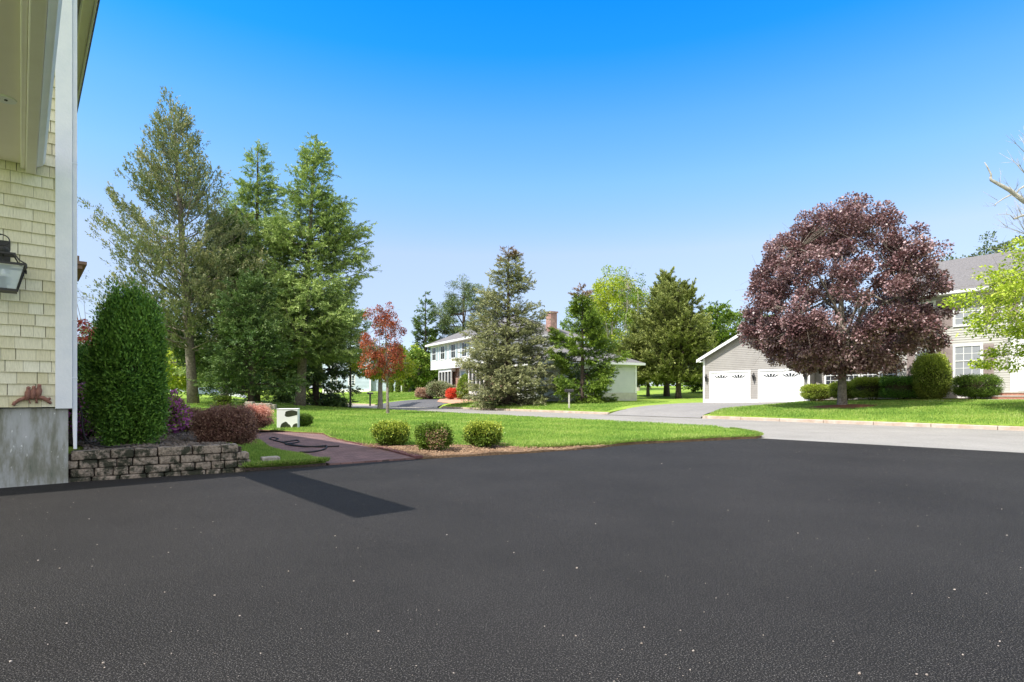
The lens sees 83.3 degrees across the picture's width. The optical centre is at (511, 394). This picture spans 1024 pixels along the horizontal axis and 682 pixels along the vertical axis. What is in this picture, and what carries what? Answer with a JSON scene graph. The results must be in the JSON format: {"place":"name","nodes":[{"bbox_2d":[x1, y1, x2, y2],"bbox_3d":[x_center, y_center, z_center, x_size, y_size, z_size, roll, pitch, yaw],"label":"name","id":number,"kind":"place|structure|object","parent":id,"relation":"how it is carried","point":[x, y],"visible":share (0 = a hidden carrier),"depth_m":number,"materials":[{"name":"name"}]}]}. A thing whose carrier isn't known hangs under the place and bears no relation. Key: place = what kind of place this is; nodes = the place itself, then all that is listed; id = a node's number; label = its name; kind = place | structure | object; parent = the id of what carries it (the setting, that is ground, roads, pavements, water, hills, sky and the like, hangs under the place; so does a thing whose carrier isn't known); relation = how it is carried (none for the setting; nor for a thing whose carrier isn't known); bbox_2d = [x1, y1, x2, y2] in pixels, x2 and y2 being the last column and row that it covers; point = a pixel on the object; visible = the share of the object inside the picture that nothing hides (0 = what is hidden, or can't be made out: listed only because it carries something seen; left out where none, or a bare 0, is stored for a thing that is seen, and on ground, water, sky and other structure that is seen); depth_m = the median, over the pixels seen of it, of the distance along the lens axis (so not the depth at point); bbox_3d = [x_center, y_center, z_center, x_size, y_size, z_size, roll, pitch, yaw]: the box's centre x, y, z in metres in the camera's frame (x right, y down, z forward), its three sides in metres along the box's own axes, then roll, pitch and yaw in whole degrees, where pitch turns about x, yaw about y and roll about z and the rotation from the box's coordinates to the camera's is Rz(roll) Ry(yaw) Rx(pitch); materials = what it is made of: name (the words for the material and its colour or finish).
{"place":"outdoors","nodes":[
{"label":"outdoors","id":0,"kind":"place"},
{"bbox_2d":[244,462,325,470],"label":"curb","id":1,"kind":"structure","parent":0,"point":[279,467],"depth_m":8.63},
{"bbox_2d":[260,456,279,460],"bbox_3d":[-3.721,1.005,8.867,0.260,0.110,0.180,0,0,-34],"label":"paver stone","id":2,"kind":"object","parent":1,"relation":"on","point":[268,458],"visible":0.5,"depth_m":8.80,"materials":[{"name":"grey stone"}]},
{"bbox_2d":[230,438,325,466],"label":"grass","id":3,"kind":"structure","parent":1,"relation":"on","point":[257,450],"depth_m":9.48,"materials":[{"name":"green plant"}]},
{"bbox_2d":[256,430,414,464],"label":"brick path","id":4,"kind":"structure","parent":0,"point":[344,452],"depth_m":11.39,"materials":[{"name":"brown brick"}]},
{"bbox_2d":[269,437,338,452],"bbox_3d":[-4.594,1.065,12.722,0.956,0.028,4.272,0,0,-31],"label":"garden hose","id":5,"kind":"object","parent":4,"relation":"on","point":[292,443],"visible":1,"depth_m":11.99,"materials":[{"name":"black rubber"}]},
{"bbox_2d":[266,428,422,458],"bbox_3d":[-5.062,1.071,14.998,1.197,0.058,12.243,0,0,-39],"label":"path edging","id":6,"kind":"object","parent":4,"relation":"on","point":[416,456],"visible":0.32,"depth_m":10.74,"materials":[{"name":"brick"}]},
{"bbox_2d":[383,399,476,407],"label":"neighbour driveway","id":7,"kind":"structure","parent":0,"point":[432,403],"depth_m":55.15,"materials":[{"name":"grey asphalt"}]},
{"bbox_2d":[437,398,471,403],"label":"brick walk","id":8,"kind":"structure","parent":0,"point":[452,401],"depth_m":53.09,"materials":[{"name":"ceramic"}]},
{"bbox_2d":[173,394,761,447],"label":"lawn","id":9,"kind":"structure","parent":0,"point":[610,444],"depth_m":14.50,"materials":[{"name":"green plant"}]},
{"bbox_2d":[77,272,98,343],"bbox_3d":[-23.051,-2.849,30.097,4.144,7.697,3.553,0,0,-32],"label":"young tree","id":10,"kind":"object","parent":9,"relation":"on","point":[81,297],"visible":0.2,"depth_m":30.18,"materials":[{"name":"plant"}]},
{"bbox_2d":[77,85,268,403],"bbox_3d":[-20.383,-9.056,35.788,10.514,19.876,9.496,0,0,-42],"label":"cedar tree","id":11,"kind":"object","parent":9,"relation":"on","point":[176,192],"visible":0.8,"depth_m":34.63,"materials":[{"name":"green plant"}]},
{"bbox_2d":[164,347,200,393],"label":"background tree","id":12,"kind":"object","parent":9,"relation":"on","point":[178,382],"visible":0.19,"depth_m":60.68,"materials":[{"name":"green plant"}]},
{"bbox_2d":[212,395,231,405],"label":"round shrub","id":13,"kind":"object","parent":9,"relation":"on","point":[225,400],"visible":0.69,"depth_m":32.73,"materials":[{"name":"green plant"}]},
{"bbox_2d":[163,208,296,401],"bbox_3d":[-20.229,-6.083,39.942,9.925,13.879,7.268,0,0,0],"label":"cedar tree","id":14,"kind":"object","parent":9,"relation":"on","point":[181,356],"visible":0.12,"depth_m":38.63,"materials":[{"name":"green plant"}]},
{"bbox_2d":[171,138,324,400],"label":"spruce tree","id":15,"kind":"object","parent":9,"relation":"on","point":[258,190],"visible":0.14,"depth_m":46.39,"materials":[{"name":"green plant"}]},
{"bbox_2d":[186,267,312,405],"bbox_3d":[-15.664,-3.220,33.974,7.304,8.561,5.439,0,0,34],"label":"cedar tree","id":16,"kind":"object","parent":9,"relation":"on","point":[248,331],"visible":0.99,"depth_m":33.02,"materials":[{"name":"green plant"}]},
{"bbox_2d":[237,402,275,430],"bbox_3d":[-7.423,0.629,16.592,1.126,0.894,1.076,0,0,0],"label":"barberry","id":17,"kind":"object","parent":9,"relation":"on","point":[262,412],"visible":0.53,"depth_m":16.45,"materials":[{"name":"pink plant"}]},
{"bbox_2d":[245,402,276,408],"bbox_3d":[-14.124,0.660,32.419,1.625,0.567,0.600,0,0,-14],"label":"stone planter","id":18,"kind":"object","parent":9,"relation":"on","point":[273,406],"visible":0.45,"depth_m":32.24,"materials":[{"name":"beige stone"}]},
{"bbox_2d":[277,408,299,427],"bbox_3d":[-6.962,0.748,17.939,0.616,0.645,0.566,0,0,-14],"label":"painted box","id":19,"kind":"object","parent":9,"relation":"on","point":[288,417],"visible":0.84,"depth_m":17.69,"materials":[{"name":"white paint"}]},
{"bbox_2d":[213,132,380,405],"bbox_3d":[-14.565,-8.832,40.658,10.514,19.884,14.346,0,0,0],"label":"spruce tree","id":20,"kind":"object","parent":9,"relation":"on","point":[284,244],"visible":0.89,"depth_m":39.64,"materials":[{"name":"green plant"}]},
{"bbox_2d":[300,412,313,426],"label":"round shrub","id":21,"kind":"object","parent":9,"relation":"on","point":[306,420],"visible":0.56,"depth_m":18.46,"materials":[{"name":"green plant"}]},
{"bbox_2d":[265,292,366,406],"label":"spruce tree","id":22,"kind":"object","parent":9,"relation":"on","point":[331,398],"visible":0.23,"depth_m":49.57,"materials":[{"name":"green plant"}]},
{"bbox_2d":[349,335,352,407],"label":"lamp post","id":23,"kind":"object","parent":9,"relation":"on","point":[350,405],"visible":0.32,"depth_m":44.44,"materials":[{"name":"black metal"}]},
{"bbox_2d":[358,301,406,413],"bbox_3d":[-7.194,-1.974,31.938,2.834,6.447,2.962,0,0,0],"label":"plum tree","id":24,"kind":"object","parent":9,"relation":"on","point":[384,361],"visible":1,"depth_m":31.56,"materials":[{"name":"red plant"}]},
{"bbox_2d":[237,427,763,467],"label":"grass","id":25,"kind":"structure","parent":9,"relation":"on","point":[262,463],"depth_m":11.77,"materials":[{"name":"green plant"}]},
{"bbox_2d":[321,392,1023,424],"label":"grass","id":26,"kind":"structure","parent":9,"relation":"on","point":[932,406],"depth_m":25.14,"materials":[{"name":"green plant"}]},
{"bbox_2d":[0,438,1023,681],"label":"driveway","id":27,"kind":"structure","parent":0,"point":[766,602],"depth_m":3.63,"materials":[{"name":"black asphalt"}]},
{"bbox_2d":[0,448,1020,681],"bbox_3d":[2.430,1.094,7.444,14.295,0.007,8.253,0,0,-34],"label":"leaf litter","id":28,"kind":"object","parent":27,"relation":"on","point":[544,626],"visible":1,"depth_m":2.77,"materials":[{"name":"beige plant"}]},
{"bbox_2d":[68,386,1023,453],"bbox_3d":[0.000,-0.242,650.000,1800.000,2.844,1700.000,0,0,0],"label":"ground","id":29,"kind":"structure","parent":0,"point":[656,394],"depth_m":54.54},
{"bbox_2d":[0,0,99,487],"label":"shingled house","id":30,"kind":"structure","parent":29,"relation":"on","point":[45,46],"depth_m":6.96,"materials":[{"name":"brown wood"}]},
{"bbox_2d":[0,234,26,293],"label":"wall lantern","id":31,"kind":"object","parent":30,"relation":"attached to","point":[6,254],"depth_m":6.60,"materials":[{"name":"black metal"}]},
{"bbox_2d":[12,384,51,405],"bbox_3d":[-5.761,0.000,6.916,0.377,0.265,0.081,0,0,-40],"label":"bird plaque","id":32,"kind":"object","parent":30,"relation":"attached to","point":[34,392],"visible":1,"depth_m":6.91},
{"bbox_2d":[77,318,95,348],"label":"japanese maple","id":33,"kind":"object","parent":29,"relation":"on","point":[80,321],"visible":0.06,"depth_m":17.44,"materials":[{"name":"red plant"}]},
{"bbox_2d":[77,308,184,371],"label":"background tree","id":34,"kind":"object","parent":29,"relation":"on","point":[97,311],"visible":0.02,"depth_m":66.82,"materials":[{"name":"green plant"}]},
{"bbox_2d":[68,431,219,472],"bbox_3d":[-9.610,0.975,12.498,6.524,0.519,12.687,0,0,-26],"label":"mulch bed","id":35,"kind":"object","parent":29,"relation":"on","point":[70,439],"visible":0.03,"depth_m":10.15,"materials":[{"name":"brown wood"}]},
{"bbox_2d":[68,380,98,440],"bbox_3d":[-7.597,0.307,10.603,1.438,1.200,1.599,0,0,0],"label":"rhododendron","id":36,"kind":"object","parent":35,"relation":"on","point":[79,427],"visible":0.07,"depth_m":10.13,"materials":[{"name":"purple plant"}]},
{"bbox_2d":[77,336,91,386],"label":"round shrub","id":37,"kind":"object","parent":35,"relation":"on","point":[80,351],"visible":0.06,"depth_m":12.80,"materials":[{"name":"green plant"}]},
{"bbox_2d":[77,397,135,447],"bbox_3d":[-5.614,0.374,7.873,0.852,0.689,0.269,0,0,0],"label":"garden hose","id":38,"kind":"object","parent":35,"relation":"on","point":[82,426],"visible":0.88,"depth_m":7.81,"materials":[{"name":"black rubber"}]},
{"bbox_2d":[77,267,173,445],"bbox_3d":[-5.604,-0.401,8.469,1.268,2.938,1.260,0,0,0],"label":"arborvitae","id":39,"kind":"object","parent":35,"relation":"on","point":[125,395],"visible":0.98,"depth_m":8.17,"materials":[{"name":"green plant"}]},
{"bbox_2d":[77,430,230,449],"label":"bark chips","id":40,"kind":"object","parent":35,"relation":"on","point":[175,441],"visible":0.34,"depth_m":8.55,"materials":[{"name":"brown wood"}]},
{"bbox_2d":[158,389,193,433],"bbox_3d":[-6.504,0.394,10.549,1.060,1.026,1.307,0,0,0],"label":"rhododendron","id":41,"kind":"object","parent":35,"relation":"on","point":[178,418],"visible":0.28,"depth_m":10.56,"materials":[{"name":"purple plant"}]},
{"bbox_2d":[179,404,205,431],"bbox_3d":[-6.632,0.541,11.627,1.043,0.731,1.086,0,0,0],"label":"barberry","id":42,"kind":"object","parent":35,"relation":"on","point":[195,409],"visible":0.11,"depth_m":11.53,"materials":[{"name":"green plant"}]},
{"bbox_2d":[187,403,260,445],"bbox_3d":[-4.870,0.562,9.764,1.160,0.868,1.117,0,0,0],"label":"barberry","id":43,"kind":"object","parent":35,"relation":"on","point":[226,424],"visible":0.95,"depth_m":9.47,"materials":[{"name":"red plant"}]},
{"bbox_2d":[68,443,250,481],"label":"retaining wall","id":44,"kind":"structure","parent":29,"relation":"on","point":[100,464],"depth_m":7.78,"materials":[{"name":"stone"}]},
{"bbox_2d":[322,339,411,392],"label":"house","id":45,"kind":"structure","parent":29,"relation":"on","point":[366,385],"depth_m":85.61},
{"bbox_2d":[346,343,421,408],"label":"tree","id":46,"kind":"object","parent":29,"relation":"on","point":[399,375],"visible":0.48,"depth_m":45.22,"materials":[{"name":"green plant"}]},
{"bbox_2d":[402,380,408,391],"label":"arborvitae","id":47,"kind":"object","parent":29,"relation":"on","point":[405,388],"visible":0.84,"depth_m":77.80,"materials":[{"name":"green plant"}]},
{"bbox_2d":[391,343,420,391],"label":"background tree","id":48,"kind":"object","parent":29,"relation":"on","point":[401,384],"visible":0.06,"depth_m":81.81,"materials":[{"name":"green plant"}]},
{"bbox_2d":[403,347,437,388],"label":"background tree","id":49,"kind":"object","parent":29,"relation":"on","point":[425,375],"visible":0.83,"depth_m":76.95,"materials":[{"name":"green plant"}]},
{"bbox_2d":[414,387,426,398],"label":"shrub","id":50,"kind":"object","parent":29,"relation":"on","point":[420,392],"visible":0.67,"depth_m":59.37,"materials":[{"name":"pink plant"}]},
{"bbox_2d":[408,291,440,390],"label":"fir tree","id":51,"kind":"object","parent":29,"relation":"on","point":[419,332],"visible":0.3,"depth_m":87.79,"materials":[{"name":"green plant"}]},
{"bbox_2d":[169,347,684,393],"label":"woods","id":52,"kind":"object","parent":29,"relation":"on","point":[185,391],"depth_m":120.49,"materials":[{"name":"green plant"}]},
{"bbox_2d":[425,380,449,397],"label":"rhododendron","id":53,"kind":"object","parent":29,"relation":"on","point":[434,388],"visible":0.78,"depth_m":58.24,"materials":[{"name":"green plant"}]},
{"bbox_2d":[441,383,455,397],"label":"shrub","id":54,"kind":"object","parent":29,"relation":"on","point":[446,387],"visible":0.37,"depth_m":57.71,"materials":[{"name":"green plant"}]},
{"bbox_2d":[445,387,457,398],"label":"azalea","id":55,"kind":"object","parent":29,"relation":"on","point":[450,393],"visible":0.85,"depth_m":56.04,"materials":[{"name":"red plant"}]},
{"bbox_2d":[427,274,496,340],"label":"pine tree","id":56,"kind":"object","parent":29,"relation":"on","point":[449,314],"visible":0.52,"depth_m":88.86,"materials":[{"name":"green plant"}]},
{"bbox_2d":[456,373,470,398],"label":"cone shrub","id":57,"kind":"object","parent":29,"relation":"on","point":[461,383],"visible":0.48,"depth_m":55.41,"materials":[{"name":"green plant"}]},
{"bbox_2d":[362,442,606,458],"bbox_3d":[-0.549,1.095,12.110,4.425,0.099,2.947,0,0,-30],"label":"mulch bed","id":58,"kind":"object","parent":29,"relation":"on","point":[495,452],"visible":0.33,"depth_m":10.86,"materials":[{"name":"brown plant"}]},
{"bbox_2d":[369,419,412,445],"bbox_3d":[-2.546,0.798,12.023,0.906,0.652,0.902,0,0,0],"label":"boxwood","id":59,"kind":"object","parent":58,"relation":"on","point":[389,432],"visible":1,"depth_m":11.83,"materials":[{"name":"green plant"}]},
{"bbox_2d":[412,420,455,449],"bbox_3d":[-1.487,0.799,10.947,0.842,0.650,0.873,0,0,0],"label":"boxwood","id":60,"kind":"object","parent":58,"relation":"on","point":[437,435],"visible":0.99,"depth_m":10.74,"materials":[{"name":"green plant"}]},
{"bbox_2d":[461,417,504,447],"bbox_3d":[-0.589,0.789,11.769,0.922,0.671,0.922,0,0,0],"label":"boxwood","id":61,"kind":"object","parent":58,"relation":"on","point":[483,433],"visible":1,"depth_m":11.53,"materials":[{"name":"green plant"}]},
{"bbox_2d":[443,406,623,413],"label":"verge","id":62,"kind":"structure","parent":29,"relation":"on","point":[612,410],"depth_m":36.43,"materials":[{"name":"green plant"}]},
{"bbox_2d":[451,245,561,409],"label":"blue spruce","id":63,"kind":"object","parent":62,"relation":"on","point":[497,369],"visible":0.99,"depth_m":42.10,"materials":[{"name":"green plant"}]},
{"bbox_2d":[564,388,573,407],"bbox_3d":[3.587,0.280,36.190,0.560,1.380,0.240,0,0,0],"label":"mailbox","id":64,"kind":"object","parent":62,"relation":"on","point":[568,390],"visible":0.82,"depth_m":36.15,"materials":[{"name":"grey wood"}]},
{"bbox_2d":[425,311,645,401],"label":"white house","id":65,"kind":"structure","parent":29,"relation":"on","point":[443,352],"depth_m":53.01,"materials":[{"name":"wood"}]},
{"bbox_2d":[440,345,444,359],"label":"window","id":66,"kind":"structure","parent":65,"relation":"in","point":[442,348],"depth_m":60.37,"materials":[{"name":"white glass"}]},
{"bbox_2d":[438,368,455,384],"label":"bay window","id":67,"kind":"structure","parent":65,"relation":"in","point":[445,375],"depth_m":60.05,"materials":[{"name":"white paint"}]},
{"bbox_2d":[451,343,455,358],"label":"window","id":68,"kind":"structure","parent":65,"relation":"in","point":[453,346],"depth_m":57.96,"materials":[{"name":"white glass"}]},
{"bbox_2d":[462,341,466,356],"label":"window","id":69,"kind":"structure","parent":65,"relation":"in","point":[463,345],"depth_m":55.71,"materials":[{"name":"white glass"}]},
{"bbox_2d":[468,370,488,393],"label":"bay window","id":70,"kind":"structure","parent":65,"relation":"in","point":[470,375],"depth_m":54.54,"materials":[{"name":"white paint"}]},
{"bbox_2d":[544,282,633,403],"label":"fir tree","id":71,"kind":"object","parent":29,"relation":"on","point":[599,380],"visible":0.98,"depth_m":41.12,"materials":[{"name":"green plant"}]},
{"bbox_2d":[559,304,618,347],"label":"deciduous tree","id":72,"kind":"object","parent":29,"relation":"on","point":[563,325],"visible":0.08,"depth_m":90.91,"materials":[{"name":"green plant"}]},
{"bbox_2d":[564,265,648,354],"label":"deciduous tree","id":73,"kind":"object","parent":29,"relation":"on","point":[605,297],"visible":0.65,"depth_m":81.91,"materials":[{"name":"green plant"}]},
{"bbox_2d":[612,333,654,386],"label":"cedar tree","id":74,"kind":"object","parent":29,"relation":"on","point":[640,376],"visible":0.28,"depth_m":55.20,"materials":[{"name":"green plant"}]},
{"bbox_2d":[609,266,659,390],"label":"deciduous tree","id":75,"kind":"object","parent":29,"relation":"on","point":[627,309],"visible":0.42,"depth_m":78.91,"materials":[{"name":"green plant"}]},
{"bbox_2d":[620,315,675,395],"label":"cedar tree","id":76,"kind":"object","parent":29,"relation":"on","point":[633,329],"visible":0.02,"depth_m":61.91,"materials":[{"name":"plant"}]},
{"bbox_2d":[628,266,717,396],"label":"cedar tree","id":77,"kind":"object","parent":29,"relation":"on","point":[664,276],"visible":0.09,"depth_m":59.68,"materials":[{"name":"green plant"}]},
{"bbox_2d":[629,277,720,398],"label":"cedar tree","id":78,"kind":"object","parent":29,"relation":"on","point":[686,332],"visible":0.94,"depth_m":52.46,"materials":[{"name":"green plant"}]},
{"bbox_2d":[348,403,1023,430],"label":"kerb","id":79,"kind":"structure","parent":29,"relation":"on","point":[993,427],"depth_m":22.22,"materials":[{"name":"concrete"}]},
{"bbox_2d":[681,300,739,392],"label":"tree","id":80,"kind":"object","parent":29,"relation":"on","point":[724,334],"visible":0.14,"depth_m":65.10,"materials":[{"name":"green plant"}]},
{"bbox_2d":[711,309,773,338],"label":"deciduous tree","id":81,"kind":"object","parent":29,"relation":"on","point":[735,317],"visible":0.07,"depth_m":71.07,"materials":[{"name":"green plant"}]},
{"bbox_2d":[803,404,876,408],"bbox_3d":[15.453,0.554,27.089,2.892,0.232,2.791,0,0,41],"label":"mulch bed","id":82,"kind":"object","parent":29,"relation":"on","point":[843,406],"visible":0.73,"depth_m":26.48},
{"bbox_2d":[735,191,960,404],"bbox_3d":[15.469,-4.213,26.870,9.433,10.082,9.197,0,0,0],"label":"purple maple","id":83,"kind":"object","parent":29,"relation":"on","point":[875,340],"visible":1,"depth_m":25.08,"materials":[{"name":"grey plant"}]},
{"bbox_2d":[696,249,1023,402],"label":"grey house","id":84,"kind":"structure","parent":29,"relation":"on","point":[733,372],"depth_m":31.71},
{"bbox_2d":[712,372,748,402],"bbox_3d":[14.541,-0.465,38.482,0.045,2.050,2.681,0,0,-39],"label":"garage door","id":85,"kind":"structure","parent":84,"relation":"in","point":[733,387],"depth_m":38.44,"materials":[{"name":"white paint"}]},
{"bbox_2d":[760,371,801,401],"bbox_3d":[16.709,-0.465,35.850,0.045,2.050,2.621,0,0,-39],"label":"garage door","id":86,"kind":"structure","parent":84,"relation":"in","point":[788,383],"depth_m":35.85,"materials":[{"name":"white paint"}]},
{"bbox_2d":[824,373,837,384],"bbox_3d":[19.066,-1.145,34.220,0.050,1.350,0.950,0,0,-39],"label":"window","id":87,"kind":"structure","parent":84,"relation":"in","point":[827,380],"depth_m":34.41,"materials":[{"name":"white paint"}]},
{"bbox_2d":[846,373,859,381],"bbox_3d":[19.702,-1.145,33.448,0.050,1.350,0.950,0,0,-39],"label":"window","id":88,"kind":"structure","parent":84,"relation":"in","point":[852,376],"depth_m":33.43,"materials":[{"name":"white paint"}]},
{"bbox_2d":[953,343,982,377],"bbox_3d":[22.654,-1.695,28.630,0.060,1.650,1.200,0,0,-39],"label":"window","id":89,"kind":"structure","parent":84,"relation":"in","point":[962,353],"depth_m":28.70,"materials":[{"name":"white glass"}]},
{"bbox_2d":[953,295,982,326],"bbox_3d":[22.654,-4.145,28.630,0.060,1.450,1.200,0,0,-39],"label":"window","id":90,"kind":"structure","parent":84,"relation":"in","point":[957,320],"depth_m":28.73,"materials":[{"name":"white glass"}]},
{"bbox_2d":[1018,337,1023,390],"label":"front door","id":91,"kind":"structure","parent":84,"relation":"in","point":[1020,372],"depth_m":27.06,"materials":[{"name":"white paint"}]},
{"bbox_2d":[704,412,1023,426],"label":"verge","id":92,"kind":"structure","parent":29,"relation":"on","point":[914,421],"depth_m":20.93,"materials":[{"name":"green plant"}]},
{"bbox_2d":[984,127,1023,233],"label":"bare tree","id":93,"kind":"object","parent":92,"relation":"on","point":[1015,194],"visible":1,"depth_m":16.98,"materials":[{"name":"beige wood"}]},
{"bbox_2d":[937,216,1023,386],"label":"lime maple","id":94,"kind":"object","parent":29,"relation":"on","point":[994,298],"visible":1,"depth_m":20.42,"materials":[{"name":"green plant"}]},
{"bbox_2d":[940,231,1023,260],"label":"deciduous tree","id":95,"kind":"object","parent":29,"relation":"on","point":[989,249],"visible":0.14,"depth_m":46.86,"materials":[{"name":"green plant"}]},
{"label":"mulch bed","id":96,"kind":"structure","parent":29,"relation":"on","visible":0},
{"bbox_2d":[799,383,832,400],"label":"clipped shrub","id":97,"kind":"object","parent":96,"relation":"on","point":[815,392],"visible":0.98,"depth_m":33.21,"materials":[{"name":"green plant"}]},
{"bbox_2d":[827,381,858,399],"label":"clipped shrub","id":98,"kind":"object","parent":96,"relation":"on","point":[833,390],"visible":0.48,"depth_m":32.19,"materials":[{"name":"green plant"}]},
{"bbox_2d":[848,375,894,399],"bbox_3d":[19.504,-0.370,31.220,2.478,1.501,1.750,0,0,0],"label":"clipped hedge","id":99,"kind":"object","parent":96,"relation":"on","point":[867,387],"visible":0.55,"depth_m":30.84,"materials":[{"name":"green plant"}]},
{"bbox_2d":[876,375,918,399],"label":"clipped hedge","id":100,"kind":"object","parent":96,"relation":"on","point":[899,387],"visible":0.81,"depth_m":29.48,"materials":[{"name":"green plant"}]},
{"bbox_2d":[909,351,953,398],"bbox_3d":[21.114,-0.925,29.006,1.887,2.803,1.813,0,0,0],"label":"oval shrub","id":101,"kind":"object","parent":96,"relation":"on","point":[932,372],"visible":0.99,"depth_m":28.57,"materials":[{"name":"green plant"}]},
{"bbox_2d":[950,372,1005,398],"bbox_3d":[22.170,-0.380,27.500,2.221,1.414,1.927,0,0,0],"label":"clipped shrub","id":102,"kind":"object","parent":96,"relation":"on","point":[968,385],"visible":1,"depth_m":27.02,"materials":[{"name":"green plant"}]},
{"bbox_2d":[77,0,1023,391],"label":"sky","id":103,"kind":"structure","parent":0,"point":[583,137],"materials":[{"name":"blue"}]},
{"bbox_2d":[348,404,1023,452],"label":"road","id":104,"kind":"structure","parent":0,"point":[980,439],"depth_m":17.39,"materials":[{"name":"grey concrete"}]},
{"bbox_2d":[601,402,793,417],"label":"neighbour driveway","id":105,"kind":"structure","parent":0,"point":[694,410],"depth_m":31.40,"materials":[{"name":"grey concrete"}]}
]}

